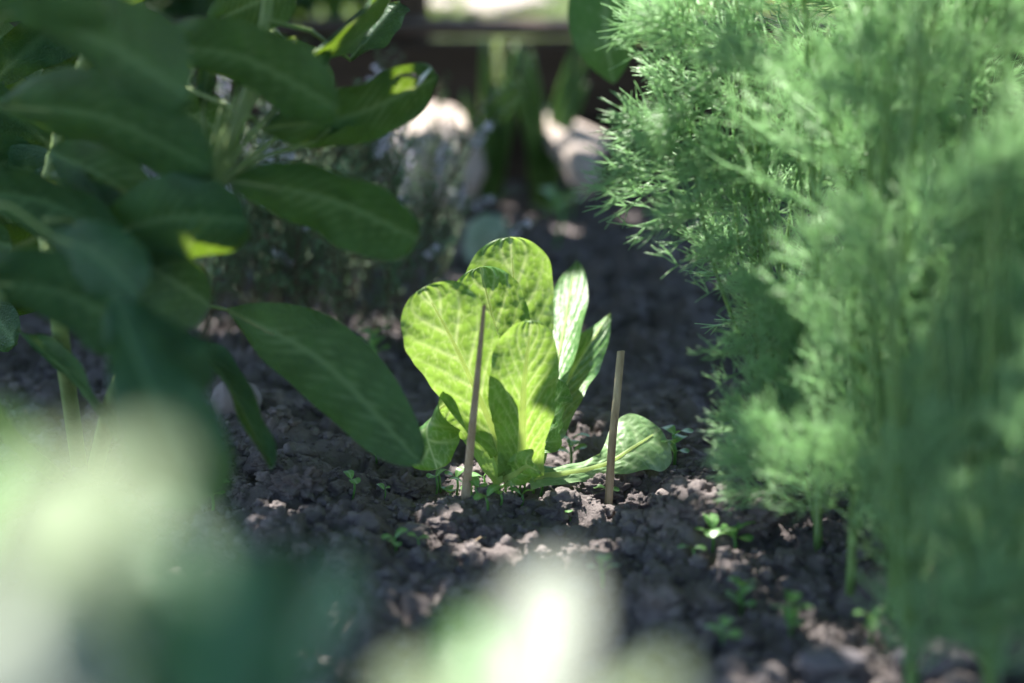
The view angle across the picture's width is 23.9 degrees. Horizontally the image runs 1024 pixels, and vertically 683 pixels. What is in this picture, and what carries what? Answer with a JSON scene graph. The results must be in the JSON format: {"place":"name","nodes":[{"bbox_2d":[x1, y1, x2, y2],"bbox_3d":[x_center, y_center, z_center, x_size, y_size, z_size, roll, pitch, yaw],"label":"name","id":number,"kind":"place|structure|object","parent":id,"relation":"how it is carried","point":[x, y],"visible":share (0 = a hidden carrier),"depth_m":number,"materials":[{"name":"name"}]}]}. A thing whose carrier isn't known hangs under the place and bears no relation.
{"place":"outdoors","nodes":[
{"label":"outdoors","id":0,"kind":"place"},
{"bbox_2d":[0,93,1023,682],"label":"soil","id":1,"kind":"structure","parent":0,"point":[576,245],"depth_m":1.53,"materials":[{"name":"brown soil"}]},
{"bbox_2d":[0,430,208,682],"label":"woolly plant","id":2,"kind":"object","parent":1,"relation":"on","point":[83,587],"visible":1,"depth_m":0.40,"materials":[{"name":"green plant"}]},
{"bbox_2d":[212,492,225,509],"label":"seedling","id":3,"kind":"object","parent":1,"relation":"on","point":[213,505],"visible":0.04,"depth_m":1.50,"materials":[{"name":"green plant"}]},
{"bbox_2d":[0,0,438,509],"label":"sage plant","id":4,"kind":"object","parent":1,"relation":"on","point":[106,239],"visible":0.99,"depth_m":1.30,"materials":[{"name":"green plant"}]},
{"bbox_2d":[383,68,430,85],"bbox_3d":[-0.060,-0.151,1.385,0.027,0.010,0.005,0,14,0],"label":"withered scrap","id":5,"kind":"object","parent":4,"relation":"attached to","point":[421,78],"visible":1,"depth_m":1.38,"materials":[{"name":"brown plant"}]},
{"bbox_2d":[210,382,261,415],"bbox_3d":[-0.191,0.042,1.678,0.036,0.031,0.033,0,14,0],"label":"stone","id":6,"kind":"object","parent":1,"relation":"on","point":[221,399],"visible":0.4,"depth_m":1.67,"materials":[{"name":"grey stone"}]},
{"bbox_2d":[231,467,255,483],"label":"soil clod","id":7,"kind":"object","parent":1,"relation":"on","point":[240,474],"visible":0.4,"depth_m":1.54,"materials":[{"name":"brown soil"}]},
{"bbox_2d":[142,0,369,38],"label":"hedge","id":8,"kind":"object","parent":1,"relation":"on","point":[178,9],"visible":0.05,"depth_m":2.82,"materials":[{"name":"green plant"}]},
{"bbox_2d":[175,538,354,682],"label":"broadleaf plant","id":9,"kind":"object","parent":1,"relation":"on","point":[275,612],"visible":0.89,"depth_m":0.61,"materials":[{"name":"green plant"}]},
{"bbox_2d":[247,451,286,473],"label":"soil clod","id":10,"kind":"object","parent":1,"relation":"on","point":[257,463],"visible":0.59,"depth_m":1.55,"materials":[{"name":"brown soil"}]},
{"bbox_2d":[267,465,328,500],"bbox_3d":[-0.135,0.089,1.515,0.038,0.025,0.031,0,14,0],"label":"soil clod","id":11,"kind":"object","parent":1,"relation":"on","point":[306,482],"visible":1,"depth_m":1.51,"materials":[{"name":"brown soil"}]},
{"bbox_2d":[140,40,561,361],"bbox_3d":[-0.156,-0.123,1.968,0.396,0.265,0.449,0,14,0],"label":"thyme bush","id":12,"kind":"object","parent":1,"relation":"on","point":[294,248],"visible":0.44,"depth_m":1.91,"materials":[{"name":"green plant"}]},
{"bbox_2d":[343,470,360,499],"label":"seedling","id":13,"kind":"object","parent":1,"relation":"on","point":[350,475],"visible":0.97,"depth_m":1.52,"materials":[{"name":"green plant"}]},
{"bbox_2d":[333,498,373,512],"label":"soil clod","id":14,"kind":"object","parent":1,"relation":"on","point":[351,505],"visible":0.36,"depth_m":1.48,"materials":[{"name":"brown soil"}]},
{"bbox_2d":[355,324,390,353],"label":"seedling","id":15,"kind":"object","parent":1,"relation":"on","point":[374,340],"visible":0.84,"depth_m":1.83,"materials":[{"name":"green plant"}]},
{"bbox_2d":[377,483,389,498],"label":"seedling","id":16,"kind":"object","parent":1,"relation":"on","point":[381,485],"visible":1,"depth_m":1.54,"materials":[{"name":"green plant"}]},
{"bbox_2d":[381,527,407,550],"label":"seedling","id":17,"kind":"object","parent":1,"relation":"on","point":[393,540],"visible":0.98,"depth_m":1.43,"materials":[{"name":"green plant"}]},
{"bbox_2d":[383,472,426,499],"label":"soil clod","id":18,"kind":"object","parent":1,"relation":"on","point":[407,485],"visible":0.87,"depth_m":1.55,"materials":[{"name":"brown soil"}]},
{"bbox_2d":[407,532,428,544],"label":"seedling","id":19,"kind":"object","parent":1,"relation":"on","point":[414,535],"visible":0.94,"depth_m":1.44,"materials":[{"name":"green plant"}]},
{"bbox_2d":[414,413,426,425],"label":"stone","id":20,"kind":"object","parent":1,"relation":"on","point":[419,417],"visible":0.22,"depth_m":1.73,"materials":[{"name":"grey stone"}]},
{"bbox_2d":[375,101,486,223],"bbox_3d":[-0.080,-0.183,2.465,0.114,0.122,0.246,0,14,0],"label":"boulder","id":21,"kind":"object","parent":1,"relation":"on","point":[475,166],"visible":0.35,"depth_m":2.40,"materials":[{"name":"stone"}]},
{"bbox_2d":[426,468,447,494],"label":"seedling","id":22,"kind":"object","parent":1,"relation":"on","point":[438,472],"visible":0.99,"depth_m":1.57,"materials":[{"name":"green plant"}]},
{"bbox_2d":[438,474,441,492],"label":"seedling","id":23,"kind":"object","parent":1,"relation":"on","point":[440,489],"visible":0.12,"depth_m":1.58,"materials":[{"name":"green plant"}]},
{"bbox_2d":[441,485,457,494],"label":"seedling","id":24,"kind":"object","parent":1,"relation":"on","point":[448,489],"visible":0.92,"depth_m":1.57,"materials":[{"name":"green plant"}]},
{"bbox_2d":[426,511,474,541],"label":"soil clod","id":25,"kind":"object","parent":1,"relation":"on","point":[457,524],"visible":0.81,"depth_m":1.47,"materials":[{"name":"brown soil"}]},
{"bbox_2d":[444,467,463,494],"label":"seedling","id":26,"kind":"object","parent":1,"relation":"on","point":[459,471],"visible":0.73,"depth_m":1.57,"materials":[{"name":"green plant"}]},
{"bbox_2d":[449,474,476,481],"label":"seedling","id":27,"kind":"object","parent":1,"relation":"on","point":[457,478],"visible":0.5,"depth_m":1.54,"materials":[{"name":"green plant"}]},
{"bbox_2d":[461,304,485,499],"bbox_3d":[-0.024,0.042,1.480,0.006,0.147,0.056,-3,14,-13],"label":"wooden stake","id":28,"kind":"object","parent":1,"relation":"on","point":[467,474],"visible":0.94,"depth_m":1.48,"materials":[{"name":"brown wood"}]},
{"bbox_2d":[469,476,487,493],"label":"seedling","id":29,"kind":"object","parent":1,"relation":"on","point":[475,481],"visible":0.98,"depth_m":1.50,"materials":[{"name":"green plant"}]},
{"bbox_2d":[472,472,485,482],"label":"seedling","id":30,"kind":"object","parent":1,"relation":"on","point":[484,478],"visible":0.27,"depth_m":1.57,"materials":[{"name":"green plant"}]},
{"bbox_2d":[473,484,500,510],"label":"seedling","id":31,"kind":"object","parent":1,"relation":"on","point":[491,488],"visible":1,"depth_m":1.48,"materials":[{"name":"green plant"}]},
{"bbox_2d":[464,213,511,263],"bbox_3d":[-0.022,-0.090,2.270,0.046,0.064,0.071,0,14,0],"label":"stone","id":32,"kind":"object","parent":1,"relation":"on","point":[482,229],"visible":0.52,"depth_m":2.25,"materials":[{"name":"grey stone"}]},
{"bbox_2d":[461,40,520,213],"bbox_3d":[-0.026,-0.220,2.459,0.084,0.179,0.046,-9,16,-31],"label":"onion plant","id":33,"kind":"object","parent":1,"relation":"on","point":[495,145],"visible":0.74,"depth_m":2.45,"materials":[{"name":"green plant"}]},
{"bbox_2d":[474,523,513,547],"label":"soil clod","id":34,"kind":"object","parent":1,"relation":"on","point":[490,531],"visible":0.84,"depth_m":1.46,"materials":[{"name":"brown soil"}]},
{"bbox_2d":[486,489,507,504],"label":"seedling","id":35,"kind":"object","parent":1,"relation":"on","point":[497,491],"visible":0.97,"depth_m":1.50,"materials":[{"name":"green plant"}]},
{"bbox_2d":[0,16,1023,191],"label":"timber edging","id":36,"kind":"object","parent":1,"relation":"on","point":[458,60],"visible":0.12,"depth_m":2.61,"materials":[{"name":"brown wood"}]},
{"bbox_2d":[0,181,1023,682],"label":"soil crumbs","id":37,"kind":"object","parent":1,"relation":"on","point":[666,595],"visible":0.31,"depth_m":1.43,"materials":[{"name":"brown soil"}]},
{"bbox_2d":[508,487,533,505],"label":"seedling","id":38,"kind":"object","parent":1,"relation":"on","point":[515,489],"visible":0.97,"depth_m":1.52,"materials":[{"name":"green plant"}]},
{"bbox_2d":[380,557,674,682],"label":"felted plant","id":39,"kind":"object","parent":1,"relation":"on","point":[540,637],"visible":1,"depth_m":0.52,"materials":[{"name":"green plant"}]},
{"bbox_2d":[401,237,671,489],"bbox_3d":[0.030,0.011,1.591,0.140,0.147,0.277,9,16,31],"label":"lettuce","id":40,"kind":"object","parent":1,"relation":"on","point":[542,357],"visible":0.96,"depth_m":1.52,"materials":[{"name":"green plant"}]},
{"bbox_2d":[514,42,588,206],"bbox_3d":[0.039,-0.220,2.451,0.080,0.168,0.040,-2,14,-6],"label":"onion plant","id":41,"kind":"object","parent":1,"relation":"on","point":[542,161],"visible":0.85,"depth_m":2.44,"materials":[{"name":"green plant"}]},
{"bbox_2d":[534,497,574,524],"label":"soil clod","id":42,"kind":"object","parent":1,"relation":"on","point":[549,507],"visible":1,"depth_m":1.50,"materials":[{"name":"brown soil"}]},
{"bbox_2d":[530,187,582,247],"bbox_3d":[0.042,-0.111,2.288,0.049,0.066,0.038,0,14,0],"label":"seedling","id":43,"kind":"object","parent":1,"relation":"on","point":[560,202],"visible":0.99,"depth_m":2.29,"materials":[{"name":"green plant"}]},
{"bbox_2d":[519,106,609,196],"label":"boulder","id":44,"kind":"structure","parent":1,"relation":"on","point":[566,149],"depth_m":2.41,"materials":[{"name":"stone"}]},
{"bbox_2d":[554,186,577,219],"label":"seedling","id":45,"kind":"object","parent":1,"relation":"on","point":[569,191],"visible":0.54,"depth_m":2.42,"materials":[{"name":"green plant"}]},
{"bbox_2d":[558,433,588,463],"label":"seedling","id":46,"kind":"object","parent":1,"relation":"on","point":[571,443],"visible":0.81,"depth_m":1.63,"materials":[{"name":"green plant"}]},
{"bbox_2d":[568,0,637,83],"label":"overhanging shrub","id":47,"kind":"object","parent":1,"relation":"on","point":[586,20],"visible":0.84,"depth_m":1.83,"materials":[{"name":"green plant"}]},
{"bbox_2d":[587,554,619,586],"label":"seedling","id":48,"kind":"object","parent":1,"relation":"on","point":[601,559],"visible":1,"depth_m":1.35,"materials":[{"name":"green plant"}]},
{"bbox_2d":[577,473,630,503],"bbox_3d":[0.059,0.098,1.570,0.038,0.025,0.030,0,14,0],"label":"soil clod","id":49,"kind":"object","parent":1,"relation":"on","point":[588,486],"visible":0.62,"depth_m":1.56,"materials":[{"name":"brown soil"}]},
{"bbox_2d":[594,484,619,490],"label":"seedling","id":50,"kind":"object","parent":1,"relation":"on","point":[602,486],"visible":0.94,"depth_m":1.56,"materials":[{"name":"green plant"}]},
{"bbox_2d":[604,350,624,504],"bbox_3d":[0.066,0.055,1.547,0.006,0.099,0.020,8,16,29],"label":"wooden stake","id":51,"kind":"object","parent":1,"relation":"on","point":[610,468],"visible":0.99,"depth_m":1.54,"materials":[{"name":"brown wood"}]},
{"bbox_2d":[618,492,655,509],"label":"soil clod","id":52,"kind":"object","parent":1,"relation":"on","point":[637,501],"visible":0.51,"depth_m":1.52,"materials":[{"name":"brown soil"}]},
{"bbox_2d":[655,208,682,236],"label":"seedling","id":53,"kind":"object","parent":1,"relation":"on","point":[669,221],"visible":0.09,"depth_m":2.35,"materials":[{"name":"green plant"}]},
{"bbox_2d":[659,425,692,464],"bbox_3d":[0.109,0.073,1.609,0.022,0.034,0.025,0,14,0],"label":"seedling","id":54,"kind":"object","parent":1,"relation":"on","point":[674,440],"visible":0.98,"depth_m":1.61,"materials":[{"name":"green plant"}]},
{"bbox_2d":[678,544,705,553],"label":"seedling","id":55,"kind":"object","parent":1,"relation":"on","point":[700,546],"visible":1,"depth_m":1.40,"materials":[{"name":"green plant"}]},
{"bbox_2d":[679,496,718,528],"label":"soil clod","id":56,"kind":"object","parent":1,"relation":"on","point":[694,509],"visible":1,"depth_m":1.44,"materials":[{"name":"brown soil"}]},
{"bbox_2d":[693,215,727,238],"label":"seedling","id":57,"kind":"object","parent":1,"relation":"on","point":[714,221],"visible":0.09,"depth_m":2.29,"materials":[{"name":"green plant"}]},
{"bbox_2d":[695,513,729,552],"bbox_3d":[0.118,0.117,1.425,0.018,0.027,0.021,10,17,34],"label":"seedling","id":58,"kind":"object","parent":1,"relation":"on","point":[712,520],"visible":1,"depth_m":1.43,"materials":[{"name":"green plant"}]},
{"bbox_2d":[703,616,741,644],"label":"seedling","id":59,"kind":"object","parent":1,"relation":"on","point":[725,621],"visible":0.99,"depth_m":1.27,"materials":[{"name":"green plant"}]},
{"bbox_2d":[721,521,755,549],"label":"seedling","id":60,"kind":"object","parent":1,"relation":"on","point":[732,530],"visible":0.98,"depth_m":1.43,"materials":[{"name":"green plant"}]},
{"bbox_2d":[725,576,756,615],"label":"seedling","id":61,"kind":"object","parent":1,"relation":"on","point":[745,588],"visible":1,"depth_m":1.34,"materials":[{"name":"green plant"}]},
{"bbox_2d":[711,490,788,541],"bbox_3d":[0.140,0.104,1.446,0.050,0.034,0.039,-6,15,-23],"label":"soil clod","id":62,"kind":"object","parent":1,"relation":"on","point":[765,520],"visible":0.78,"depth_m":1.43,"materials":[{"name":"brown soil"}]},
{"bbox_2d":[771,590,812,637],"bbox_3d":[0.150,0.150,1.291,0.019,0.031,0.021,-10,17,-35],"label":"seedling","id":63,"kind":"object","parent":1,"relation":"on","point":[790,613],"visible":0.98,"depth_m":1.29,"materials":[{"name":"green plant"}]},
{"bbox_2d":[571,0,1023,500],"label":"dill plant","id":64,"kind":"object","parent":1,"relation":"on","point":[660,128],"visible":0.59,"depth_m":1.43,"materials":[{"name":"green plant"}]},
{"bbox_2d":[594,0,1023,551],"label":"dill plant","id":65,"kind":"object","parent":1,"relation":"on","point":[774,371],"visible":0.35,"depth_m":1.42,"materials":[{"name":"green plant"}]},
{"bbox_2d":[794,647,867,677],"bbox_3d":[0.162,0.162,1.226,0.037,0.015,0.023,0,14,0],"label":"stone","id":66,"kind":"object","parent":1,"relation":"on","point":[824,662],"visible":1,"depth_m":1.22,"materials":[{"name":"grey stone"}]},
{"bbox_2d":[684,0,992,518],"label":"dill plant","id":67,"kind":"object","parent":1,"relation":"on","point":[779,216],"visible":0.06,"depth_m":1.52,"materials":[{"name":"green plant"}]},
{"bbox_2d":[683,0,1023,595],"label":"dill plant","id":68,"kind":"object","parent":1,"relation":"on","point":[747,58],"visible":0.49,"depth_m":1.30,"materials":[{"name":"green plant"}]},
{"bbox_2d":[717,0,1023,618],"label":"dill plant","id":69,"kind":"object","parent":1,"relation":"on","point":[831,339],"visible":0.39,"depth_m":1.27,"materials":[{"name":"green plant"}]},
{"bbox_2d":[853,606,887,643],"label":"seedling","id":70,"kind":"object","parent":1,"relation":"on","point":[872,620],"visible":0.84,"depth_m":1.27,"materials":[{"name":"green plant"}]},
{"bbox_2d":[730,0,1023,485],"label":"dill plant","id":71,"kind":"object","parent":1,"relation":"on","point":[979,109],"visible":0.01,"depth_m":1.55,"materials":[{"name":"green plant"}]},
{"bbox_2d":[754,0,1023,544],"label":"dill plant","id":72,"kind":"object","parent":1,"relation":"on","point":[843,129],"visible":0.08,"depth_m":1.40,"materials":[{"name":"green plant"}]},
{"bbox_2d":[770,0,1023,595],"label":"dill plant","id":73,"kind":"object","parent":1,"relation":"on","point":[849,207],"visible":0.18,"depth_m":1.28,"materials":[{"name":"green plant"}]},
{"bbox_2d":[803,0,1023,682],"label":"dill plant","id":74,"kind":"object","parent":1,"relation":"on","point":[908,592],"visible":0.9,"depth_m":1.13,"materials":[{"name":"green plant"}]},
{"bbox_2d":[810,0,1023,532],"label":"dill plant","id":75,"kind":"object","parent":1,"relation":"on","point":[1020,246],"visible":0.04,"depth_m":1.38,"materials":[{"name":"green plant"}]},
{"bbox_2d":[831,0,1023,525],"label":"dill plant","id":76,"kind":"object","parent":1,"relation":"on","point":[954,127],"visible":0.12,"depth_m":1.32,"materials":[{"name":"green plant"}]},
{"bbox_2d":[892,637,979,679],"bbox_3d":[0.216,0.162,1.232,0.044,0.023,0.032,0,14,0],"label":"stone","id":77,"kind":"object","parent":1,"relation":"on","point":[940,667],"visible":0.59,"depth_m":1.22,"materials":[{"name":"grey stone"}]},
{"bbox_2d":[890,0,1023,682],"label":"dill plant","id":78,"kind":"object","parent":1,"relation":"on","point":[985,501],"visible":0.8,"depth_m":1.11,"materials":[{"name":"green plant"}]},
{"bbox_2d":[918,568,1002,668],"bbox_3d":[0.221,0.138,1.183,0.071,0.095,0.020,10,17,34],"label":"dry stalk","id":79,"kind":"object","parent":1,"relation":"on","point":[931,644],"visible":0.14,"depth_m":1.19,"materials":[{"name":"plant"}]},
{"bbox_2d":[961,622,1023,679],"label":"stone","id":80,"kind":"object","parent":1,"relation":"on","point":[1015,674],"visible":0.18,"depth_m":1.25,"materials":[{"name":"grey stone"}]},
{"bbox_2d":[150,0,1014,92],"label":"lawn","id":81,"kind":"structure","parent":0,"point":[496,46],"depth_m":3.49,"materials":[{"name":"green plant"}]},
{"bbox_2d":[389,0,430,38],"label":"wooden post","id":82,"kind":"object","parent":81,"relation":"on","point":[419,8],"visible":0.09,"depth_m":2.71,"materials":[{"name":"brown wood"}]},
{"bbox_2d":[429,0,457,10],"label":"stone","id":83,"kind":"object","parent":81,"relation":"on","point":[445,4],"visible":0.62,"depth_m":3.52,"materials":[{"name":"white stone"}]},
{"bbox_2d":[457,0,524,16],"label":"stone","id":84,"kind":"object","parent":81,"relation":"on","point":[482,5],"visible":0.73,"depth_m":3.42,"materials":[{"name":"white stone"}]},
{"bbox_2d":[521,0,550,8],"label":"stone","id":85,"kind":"object","parent":81,"relation":"on","point":[533,2],"visible":0.45,"depth_m":3.54,"materials":[{"name":"white stone"}]},
{"bbox_2d":[667,181,708,203],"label":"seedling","id":86,"kind":"object","parent":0,"point":[685,189],"visible":0.29,"depth_m":2.44,"materials":[{"name":"green plant"}]}
]}

